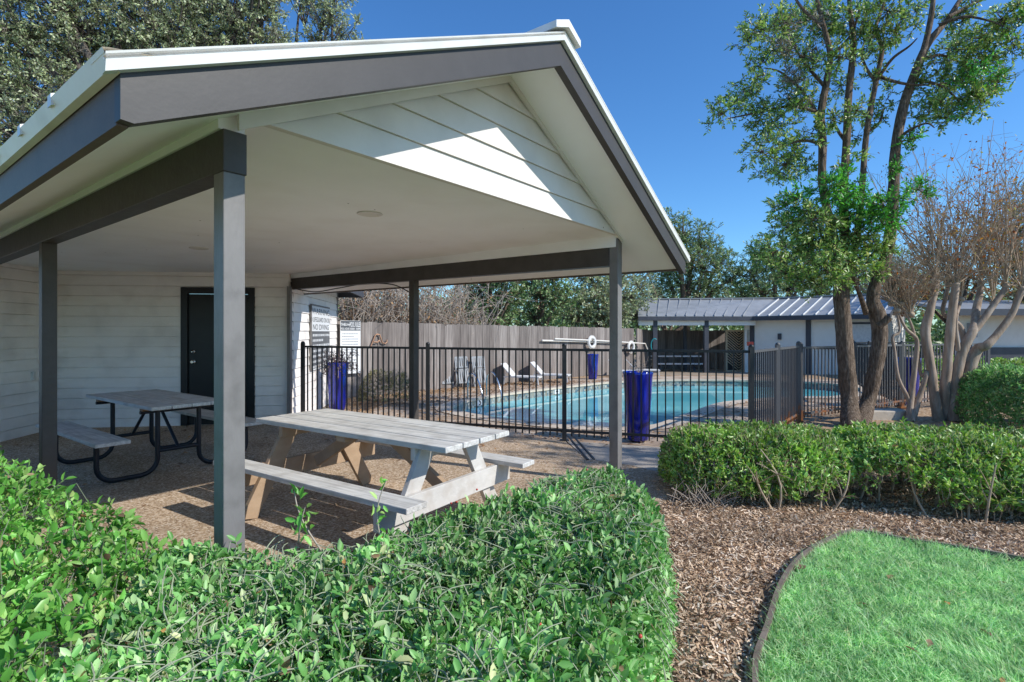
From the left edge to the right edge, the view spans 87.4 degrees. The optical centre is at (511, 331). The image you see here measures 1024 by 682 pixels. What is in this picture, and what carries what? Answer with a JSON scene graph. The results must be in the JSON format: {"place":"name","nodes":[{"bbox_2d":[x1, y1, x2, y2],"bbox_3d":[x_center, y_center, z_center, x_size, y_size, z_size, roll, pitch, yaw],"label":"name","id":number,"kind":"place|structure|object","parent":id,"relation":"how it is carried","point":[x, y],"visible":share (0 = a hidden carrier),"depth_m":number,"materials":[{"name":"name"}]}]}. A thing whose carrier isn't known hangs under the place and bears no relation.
{"place":"outdoors","nodes":[
{"label":"outdoors","id":0,"kind":"place"},
{"bbox_2d":[0,424,679,681],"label":"patio","id":1,"kind":"structure","parent":0,"point":[176,508],"depth_m":5.28,"materials":[{"name":"beige concrete"}]},
{"bbox_2d":[36,389,260,482],"bbox_3d":[-4.036,1.104,6.041,1.860,0.734,1.640,0,0,36],"label":"picnic table","id":2,"kind":"object","parent":1,"relation":"on","point":[150,402],"visible":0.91,"depth_m":5.80,"materials":[{"name":"grey wood"}]},
{"bbox_2d":[0,19,689,561],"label":"pavilion","id":3,"kind":"structure","parent":1,"relation":"on","point":[412,165],"depth_m":3.44,"materials":[{"name":"grey paint"}]},
{"bbox_2d":[213,408,533,533],"bbox_3d":[-1.099,1.105,4.273,2.120,0.742,1.440,0,0,33],"label":"picnic table","id":4,"kind":"object","parent":1,"relation":"on","point":[417,445],"visible":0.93,"depth_m":4.03,"materials":[{"name":"grey wood"}]},
{"bbox_2d":[301,341,754,441],"bbox_3d":[-0.274,0.826,7.677,6.950,1.342,0.266,0,0,19],"label":"pool fence","id":5,"kind":"object","parent":1,"relation":"on","point":[750,351],"visible":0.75,"depth_m":7.55,"materials":[{"name":"black metal"}]},
{"bbox_2d":[0,0,1023,330],"label":"sky","id":6,"kind":"structure","parent":0,"point":[654,65],"materials":[{"name":"blue"}]},
{"bbox_2d":[323,396,858,430],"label":"ground","id":7,"kind":"structure","parent":0,"point":[324,407],"depth_m":9.25,"materials":[{"name":"grey concrete"}]},
{"bbox_2d":[0,0,301,146],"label":"live oak","id":8,"kind":"object","parent":7,"relation":"on","point":[78,40],"visible":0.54,"depth_m":13.25,"materials":[{"name":"green plant"}]},
{"bbox_2d":[0,263,363,441],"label":"utility building","id":9,"kind":"structure","parent":7,"relation":"on","point":[120,331],"depth_m":8.34,"materials":[{"name":"paint"}]},
{"bbox_2d":[181,287,254,425],"bbox_3d":[-4.653,0.399,8.485,1.101,2.196,0.112,0,0,-8],"label":"door","id":10,"kind":"structure","parent":9,"relation":"in","point":[197,303],"depth_m":8.47,"materials":[{"name":"black paint"}]},
{"bbox_2d":[309,304,331,370],"bbox_3d":[-3.838,0.107,10.760,0.028,1.250,2.027,0,0,-8],"label":"warning sign","id":11,"kind":"object","parent":9,"relation":"attached to","point":[319,317],"visible":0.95,"depth_m":10.57,"materials":[{"name":"grey paint"}]},
{"bbox_2d":[290,0,363,42],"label":"live oak","id":12,"kind":"object","parent":7,"relation":"on","point":[327,12],"visible":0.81,"depth_m":15.46,"materials":[{"name":"green plant"}]},
{"bbox_2d":[338,289,408,322],"bbox_3d":[-4.641,-0.399,14.979,4.354,4.239,3.730,0,0,15],"label":"bare bush","id":13,"kind":"object","parent":7,"relation":"on","point":[360,308],"visible":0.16,"depth_m":14.40,"materials":[{"name":"brown plant"}]},
{"bbox_2d":[338,288,445,323],"bbox_3d":[-3.871,-0.452,15.459,4.359,4.421,4.214,0,0,35],"label":"bare bush","id":14,"kind":"object","parent":7,"relation":"on","point":[370,311],"visible":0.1,"depth_m":14.65,"materials":[{"name":"brown plant"}]},
{"bbox_2d":[338,285,470,325],"bbox_3d":[-3.551,-0.560,16.190,5.198,4.295,4.302,0,0,0],"label":"bare bush","id":15,"kind":"object","parent":7,"relation":"on","point":[402,308],"visible":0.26,"depth_m":15.43,"materials":[{"name":"brown plant"}]},
{"bbox_2d":[364,283,529,334],"bbox_3d":[-2.205,-0.356,16.613,5.571,4.173,4.184,0,0,-15],"label":"bare bush","id":16,"kind":"object","parent":7,"relation":"on","point":[442,305],"visible":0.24,"depth_m":16.02,"materials":[{"name":"brown plant"}]},
{"bbox_2d":[406,284,509,324],"bbox_3d":[-2.027,-0.384,17.134,4.111,3.966,4.231,0,0,0],"label":"bare bush","id":17,"kind":"object","parent":7,"relation":"on","point":[463,321],"visible":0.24,"depth_m":16.97,"materials":[{"name":"brown plant"}]},
{"bbox_2d":[907,300,1023,367],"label":"house","id":18,"kind":"structure","parent":7,"relation":"on","point":[1009,343],"depth_m":17.00,"materials":[{"name":"white paint"}]},
{"bbox_2d":[972,179,1023,303],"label":"background tree","id":19,"kind":"object","parent":7,"relation":"on","point":[1015,290],"visible":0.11,"depth_m":18.65,"materials":[{"name":"brown plant"}]},
{"bbox_2d":[374,376,928,446],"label":"pool deck","id":20,"kind":"structure","parent":0,"point":[589,438],"depth_m":10.10,"materials":[{"name":"beige concrete"}]},
{"bbox_2d":[471,356,485,386],"bbox_3d":[-0.921,1.131,15.199,0.430,0.858,0.215,0,0,-38],"label":"folding chair","id":21,"kind":"object","parent":20,"relation":"on","point":[474,366],"visible":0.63,"depth_m":15.16,"materials":[{"name":"grey plastic"}]},
{"bbox_2d":[31,380,1005,681],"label":"leaf litter","id":22,"kind":"object","parent":20,"relation":"on","point":[555,434],"visible":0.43,"depth_m":10.47,"materials":[{"name":"brown plant"}]},
{"bbox_2d":[500,363,541,385],"bbox_3d":[0.291,1.250,15.862,1.200,0.618,0.456,0,0,20],"label":"sun lounger","id":23,"kind":"object","parent":20,"relation":"on","point":[505,367],"visible":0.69,"depth_m":15.82,"materials":[{"name":"white plastic"}]},
{"bbox_2d":[530,361,570,381],"bbox_3d":[1.194,1.250,16.571,1.200,0.618,0.456,0,0,18],"label":"sun lounger","id":24,"kind":"object","parent":20,"relation":"on","point":[539,370],"visible":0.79,"depth_m":16.51,"materials":[{"name":"white plastic"}]},
{"bbox_2d":[587,354,598,378],"bbox_3d":[2.651,1.147,17.604,0.399,0.820,0.399,0,0,16],"label":"planter pot","id":25,"kind":"object","parent":20,"relation":"on","point":[590,361],"visible":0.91,"depth_m":17.47,"materials":[{"name":"ceramic"}]},
{"bbox_2d":[622,356,652,441],"bbox_3d":[1.792,0.942,7.626,0.433,1.191,0.446,0,0,22],"label":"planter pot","id":26,"kind":"object","parent":20,"relation":"on","point":[629,401],"visible":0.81,"depth_m":7.47,"materials":[{"name":"ceramic"}]},
{"bbox_2d":[435,379,861,429],"bbox_3d":[3.973,1.571,13.624,12.478,0.052,6.379,0,0,-36],"label":"pool coping","id":27,"kind":"object","parent":20,"relation":"on","point":[720,405],"visible":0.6,"depth_m":10.80,"materials":[{"name":"beige concrete"}]},
{"bbox_2d":[467,373,481,398],"bbox_3d":[-0.828,1.406,12.128,0.054,0.905,0.668,0,0,-41],"label":"pool handrail","id":28,"kind":"object","parent":27,"relation":"on","point":[468,383],"visible":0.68,"depth_m":12.21,"materials":[{"name":"metal"}]},
{"bbox_2d":[486,372,501,406],"bbox_3d":[-0.421,1.406,12.701,0.054,0.905,0.668,0,0,-41],"label":"pool handrail","id":29,"kind":"object","parent":27,"relation":"on","point":[493,373],"visible":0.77,"depth_m":12.61,"materials":[{"name":"metal"}]},
{"bbox_2d":[454,381,858,410],"bbox_3d":[3.973,1.747,13.624,11.838,0.340,5.740,0,0,-36],"label":"pool tile band","id":30,"kind":"object","parent":27,"relation":"attached to","point":[606,386],"visible":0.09,"depth_m":15.95,"materials":[{"name":"blue tile"}]},
{"bbox_2d":[853,340,923,406],"bbox_3d":[9.763,0.906,14.308,1.722,1.342,7.046,0,0,41],"label":"pool fence","id":31,"kind":"object","parent":20,"relation":"on","point":[864,343],"visible":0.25,"depth_m":12.49,"materials":[{"name":"black metal"}]},
{"bbox_2d":[465,386,839,425],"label":"pool water","id":32,"kind":"structure","parent":0,"point":[677,401],"depth_m":12.91,"materials":[{"name":"blue liquid"}]},
{"bbox_2d":[567,441,749,477],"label":"path","id":33,"kind":"structure","parent":0,"point":[645,457],"depth_m":6.42,"materials":[{"name":"concrete"}]},
{"bbox_2d":[567,434,594,459],"bbox_3d":[0.865,1.471,6.909,0.097,0.016,1.509,0,0,-4],"label":"drain edge","id":34,"kind":"object","parent":33,"relation":"on","point":[579,449],"visible":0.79,"depth_m":6.76,"materials":[{"name":"black metal"}]},
{"bbox_2d":[345,375,1023,423],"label":"yard","id":35,"kind":"structure","parent":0,"point":[926,404],"depth_m":11.90,"materials":[{"name":"beige concrete"}]},
{"bbox_2d":[318,348,359,409],"bbox_3d":[-3.481,0.931,10.611,0.919,1.252,0.819,0,0,19],"label":"planter pot","id":36,"kind":"object","parent":35,"relation":"on","point":[339,382],"visible":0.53,"depth_m":10.48,"materials":[{"name":"ceramic"}]},
{"bbox_2d":[355,366,408,405],"bbox_3d":[-2.744,1.207,11.742,1.317,0.923,1.089,0,0,0],"label":"shrub","id":37,"kind":"object","parent":35,"relation":"on","point":[381,381],"visible":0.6,"depth_m":11.56,"materials":[{"name":"green plant"}]},
{"bbox_2d":[454,356,469,386],"bbox_3d":[-1.388,1.131,15.025,0.430,0.858,0.215,0,0,-38],"label":"folding chair","id":38,"kind":"object","parent":35,"relation":"on","point":[461,366],"visible":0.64,"depth_m":15.02,"materials":[{"name":"grey plastic"}]},
{"bbox_2d":[338,321,633,397],"bbox_3d":[0.325,0.741,16.852,12.415,1.969,0.045,0,0,-44],"label":"board fence","id":39,"kind":"object","parent":35,"relation":"on","point":[395,334],"visible":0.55,"depth_m":15.79,"materials":[{"name":"wood"}]},
{"bbox_2d":[340,321,360,373],"bbox_3d":[-3.827,0.366,12.677,0.516,1.250,0.024,0,0,-44],"label":"pool rules sign","id":40,"kind":"object","parent":39,"relation":"attached to","point":[350,333],"visible":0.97,"depth_m":12.69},
{"bbox_2d":[370,334,387,345],"bbox_3d":[-3.291,0.210,13.267,0.481,0.326,0.050,0,0,-44],"label":"hose hanger","id":41,"kind":"object","parent":39,"relation":"attached to","point":[378,340],"visible":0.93,"depth_m":13.23,"materials":[{"name":"orange metal"}]},
{"bbox_2d":[541,340,608,342],"bbox_3d":[2.366,0.352,18.675,3.883,0.189,0.064,0,0,-44],"label":"reach pole","id":42,"kind":"object","parent":39,"relation":"attached to","point":[570,341],"visible":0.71,"depth_m":18.18,"materials":[{"name":"white metal"}]},
{"bbox_2d":[587,335,595,348],"bbox_3d":[2.821,0.379,19.063,0.507,0.507,0.192,0,0,-44],"label":"life ring","id":43,"kind":"object","parent":39,"relation":"hanging from","point":[593,346],"visible":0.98,"depth_m":19.00,"materials":[{"name":"white plastic"}]},
{"bbox_2d":[554,338,647,348],"bbox_3d":[3.455,0.508,19.639,5.681,0.594,0.056,0,0,-44],"label":"reach pole","id":44,"kind":"object","parent":39,"relation":"attached to","point":[596,340],"visible":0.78,"depth_m":18.83,"materials":[{"name":"white metal"}]},
{"bbox_2d":[627,340,634,352],"bbox_3d":[4.597,0.595,20.770,0.507,0.507,0.192,0,0,-44],"label":"life ring","id":45,"kind":"object","parent":39,"relation":"hanging from","point":[632,343],"visible":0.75,"depth_m":20.70,"materials":[{"name":"white plastic"}]},
{"bbox_2d":[626,360,659,375],"bbox_3d":[4.704,1.300,19.314,1.200,0.618,0.456,0,0,8],"label":"sun lounger","id":46,"kind":"object","parent":35,"relation":"on","point":[644,369],"visible":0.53,"depth_m":19.18,"materials":[{"name":"white plastic"}]},
{"bbox_2d":[801,341,989,422],"bbox_3d":[7.540,0.846,10.384,6.454,1.342,0.384,0,0,-27],"label":"pool fence","id":47,"kind":"object","parent":35,"relation":"on","point":[901,345],"visible":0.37,"depth_m":9.80,"materials":[{"name":"black metal"}]},
{"bbox_2d":[898,357,921,404],"bbox_3d":[8.080,1.002,10.904,0.420,0.950,0.420,0,0,44],"label":"planter pot","id":48,"kind":"object","parent":35,"relation":"on","point":[917,382],"visible":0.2,"depth_m":10.76,"materials":[{"name":"ceramic"}]},
{"bbox_2d":[919,355,1023,388],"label":"shrub","id":49,"kind":"object","parent":35,"relation":"on","point":[1001,360],"visible":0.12,"depth_m":14.25,"materials":[{"name":"green plant"}]},
{"bbox_2d":[506,419,1023,681],"bbox_3d":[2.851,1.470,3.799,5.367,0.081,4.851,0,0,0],"label":"mulch","id":50,"kind":"object","parent":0,"point":[730,635],"visible":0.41,"depth_m":3.72,"materials":[{"name":"brown wood"}]},
{"bbox_2d":[0,446,197,681],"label":"hedge","id":51,"kind":"object","parent":50,"relation":"on","point":[31,563],"visible":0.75,"depth_m":1.94,"materials":[{"name":"green plant"}]},
{"bbox_2d":[17,463,684,681],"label":"hedge","id":52,"kind":"object","parent":50,"relation":"on","point":[425,594],"visible":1,"depth_m":1.74,"materials":[{"name":"green plant"}]},
{"bbox_2d":[667,472,747,510],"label":"dry stalks","id":53,"kind":"object","parent":50,"relation":"on","point":[695,499],"visible":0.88,"depth_m":4.54,"materials":[{"name":"brown plant"}]},
{"bbox_2d":[655,418,877,511],"bbox_3d":[2.297,1.159,4.913,1.866,0.674,1.737,0,0,0],"label":"hedge","id":54,"kind":"object","parent":50,"relation":"on","point":[764,449],"visible":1,"depth_m":4.61,"materials":[{"name":"green plant"}]},
{"bbox_2d":[752,529,1023,681],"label":"lawn edging","id":55,"kind":"object","parent":50,"relation":"on","point":[770,615],"visible":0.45,"depth_m":3.30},
{"bbox_2d":[827,416,1023,524],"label":"hedge","id":56,"kind":"object","parent":50,"relation":"on","point":[991,459],"visible":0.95,"depth_m":4.35,"materials":[{"name":"green plant"}]},
{"bbox_2d":[952,362,1023,430],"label":"shrub","id":57,"kind":"object","parent":50,"relation":"on","point":[982,395],"visible":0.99,"depth_m":8.19,"materials":[{"name":"green plant"}]},
{"bbox_2d":[636,293,914,374],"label":"pool house","id":58,"kind":"structure","parent":0,"point":[769,322],"depth_m":22.28,"materials":[{"name":"grey metal"}]},
{"bbox_2d":[747,330,749,341],"bbox_3d":[10.115,0.227,22.878,0.110,0.600,0.035,0,0,0],"label":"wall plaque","id":59,"kind":"object","parent":58,"relation":"attached to","point":[748,335],"depth_m":22.86,"materials":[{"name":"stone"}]},
{"bbox_2d":[813,322,835,348],"bbox_3d":[12.191,0.127,20.850,0.850,1.100,0.048,0,0,45],"label":"window","id":60,"kind":"structure","parent":58,"relation":"in","point":[824,332],"depth_m":20.86,"materials":[{"name":"white paint"}]},
{"bbox_2d":[852,322,871,343],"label":"wall","id":61,"kind":"structure","parent":58,"relation":"in","point":[861,331],"depth_m":19.97,"materials":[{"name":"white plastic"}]},
{"bbox_2d":[634,337,941,374],"bbox_3d":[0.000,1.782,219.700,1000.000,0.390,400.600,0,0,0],"label":"terrain","id":62,"kind":"structure","parent":0,"point":[687,372],"depth_m":22.71,"materials":[{"name":"beige concrete"}]},
{"bbox_2d":[449,280,543,325],"bbox_3d":[-0.724,-1.012,20.187,3.374,5.823,4.044,0,0,-17],"label":"background tree","id":63,"kind":"object","parent":62,"relation":"on","point":[506,309],"visible":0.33,"depth_m":20.07,"materials":[{"name":"green plant"}]},
{"bbox_2d":[509,277,583,326],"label":"background tree","id":64,"kind":"object","parent":62,"relation":"on","point":[555,294],"visible":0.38,"depth_m":21.70,"materials":[{"name":"green plant"}]},
{"bbox_2d":[552,273,659,329],"bbox_3d":[3.867,-0.867,22.948,4.650,5.518,3.920,0,0,0],"label":"background tree","id":65,"kind":"object","parent":62,"relation":"on","point":[631,302],"visible":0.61,"depth_m":22.29,"materials":[{"name":"green plant"}]},
{"bbox_2d":[338,277,1009,355],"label":"woods","id":66,"kind":"object","parent":62,"relation":"on","point":[937,334],"visible":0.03,"depth_m":42.04,"materials":[{"name":"green plant"}]},
{"bbox_2d":[650,355,702,371],"bbox_3d":[7.250,1.434,23.763,2.200,0.754,0.827,0,0,0],"label":"bench table","id":67,"kind":"object","parent":62,"relation":"on","point":[692,362],"visible":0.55,"depth_m":23.60,"materials":[{"name":"grey wood"}]},
{"bbox_2d":[622,273,732,330],"bbox_3d":[9.223,-1.608,29.412,7.427,7.073,3.488,0,0,8],"label":"background tree","id":68,"kind":"object","parent":62,"relation":"on","point":[664,327],"visible":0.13,"depth_m":29.14,"materials":[{"name":"green plant"}]},
{"bbox_2d":[636,328,724,368],"bbox_3d":[7.899,0.840,24.655,8.503,1.935,2.826,0,0,-30],"label":"board fence","id":69,"kind":"object","parent":62,"relation":"on","point":[671,339],"visible":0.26,"depth_m":25.58,"materials":[{"name":"brown wood"}]},
{"bbox_2d":[639,207,749,330],"bbox_3d":[10.409,-2.732,30.999,6.180,9.298,5.374,0,0,-37],"label":"background tree","id":70,"kind":"object","parent":62,"relation":"on","point":[700,266],"visible":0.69,"depth_m":30.60,"materials":[{"name":"green plant"}]},
{"bbox_2d":[725,330,743,371],"bbox_3d":[9.825,0.852,23.595,0.850,1.850,0.090,0,0,0],"label":"slatted panel","id":71,"kind":"object","parent":62,"relation":"on","point":[734,339],"visible":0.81,"depth_m":23.56,"materials":[{"name":"black paint"}]},
{"bbox_2d":[720,233,854,297],"bbox_3d":[15.774,-1.879,30.035,7.394,7.564,4.214,0,0,0],"label":"background tree","id":72,"kind":"object","parent":62,"relation":"on","point":[758,280],"visible":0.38,"depth_m":29.85,"materials":[{"name":"green plant"}]},
{"bbox_2d":[828,247,943,298],"bbox_3d":[21.521,-1.416,29.937,8.287,6.652,4.236,0,0,-10],"label":"background tree","id":73,"kind":"object","parent":62,"relation":"on","point":[862,285],"visible":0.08,"depth_m":29.28,"materials":[{"name":"green plant"}]},
{"bbox_2d":[891,207,1021,358],"bbox_3d":[18.453,-1.450,21.115,6.871,6.698,4.359,0,0,0],"label":"background tree","id":74,"kind":"object","parent":62,"relation":"on","point":[940,316],"visible":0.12,"depth_m":20.84,"materials":[{"name":"brown plant"}]},
{"bbox_2d":[746,527,1023,681],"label":"grass","id":75,"kind":"structure","parent":0,"point":[901,611],"depth_m":2.70,"materials":[{"name":"green plant"}]},
{"bbox_2d":[872,409,905,419],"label":"stone block","id":76,"kind":"structure","parent":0,"point":[889,414],"depth_m":8.94,"materials":[{"name":"stone"}]},
{"bbox_2d":[782,407,1023,469],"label":"planting bed","id":77,"kind":"object","parent":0,"point":[924,417],"visible":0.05,"depth_m":8.80,"materials":[{"name":"wood chip mulch"}]},
{"bbox_2d":[755,341,803,425],"bbox_3d":[3.863,0.826,7.761,0.169,1.342,2.894,0,0,39],"label":"pool fence","id":78,"kind":"object","parent":77,"relation":"on","point":[787,383],"visible":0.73,"depth_m":7.69,"materials":[{"name":"black metal"}]},
{"bbox_2d":[699,0,1023,426],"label":"tree","id":79,"kind":"object","parent":77,"relation":"on","point":[842,268],"visible":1,"depth_m":8.26,"materials":[{"name":"green plant"}]},
{"bbox_2d":[837,216,997,421],"bbox_3d":[6.421,-0.242,8.771,1.933,3.485,2.316,0,0,0],"label":"bare tree","id":80,"kind":"object","parent":77,"relation":"on","point":[894,297],"visible":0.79,"depth_m":8.86,"materials":[{"name":"beige plant"}]},
{"bbox_2d":[866,120,1023,421],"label":"bare tree","id":81,"kind":"object","parent":77,"relation":"on","point":[942,398],"visible":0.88,"depth_m":8.86,"materials":[{"name":"beige plant"}]}
]}

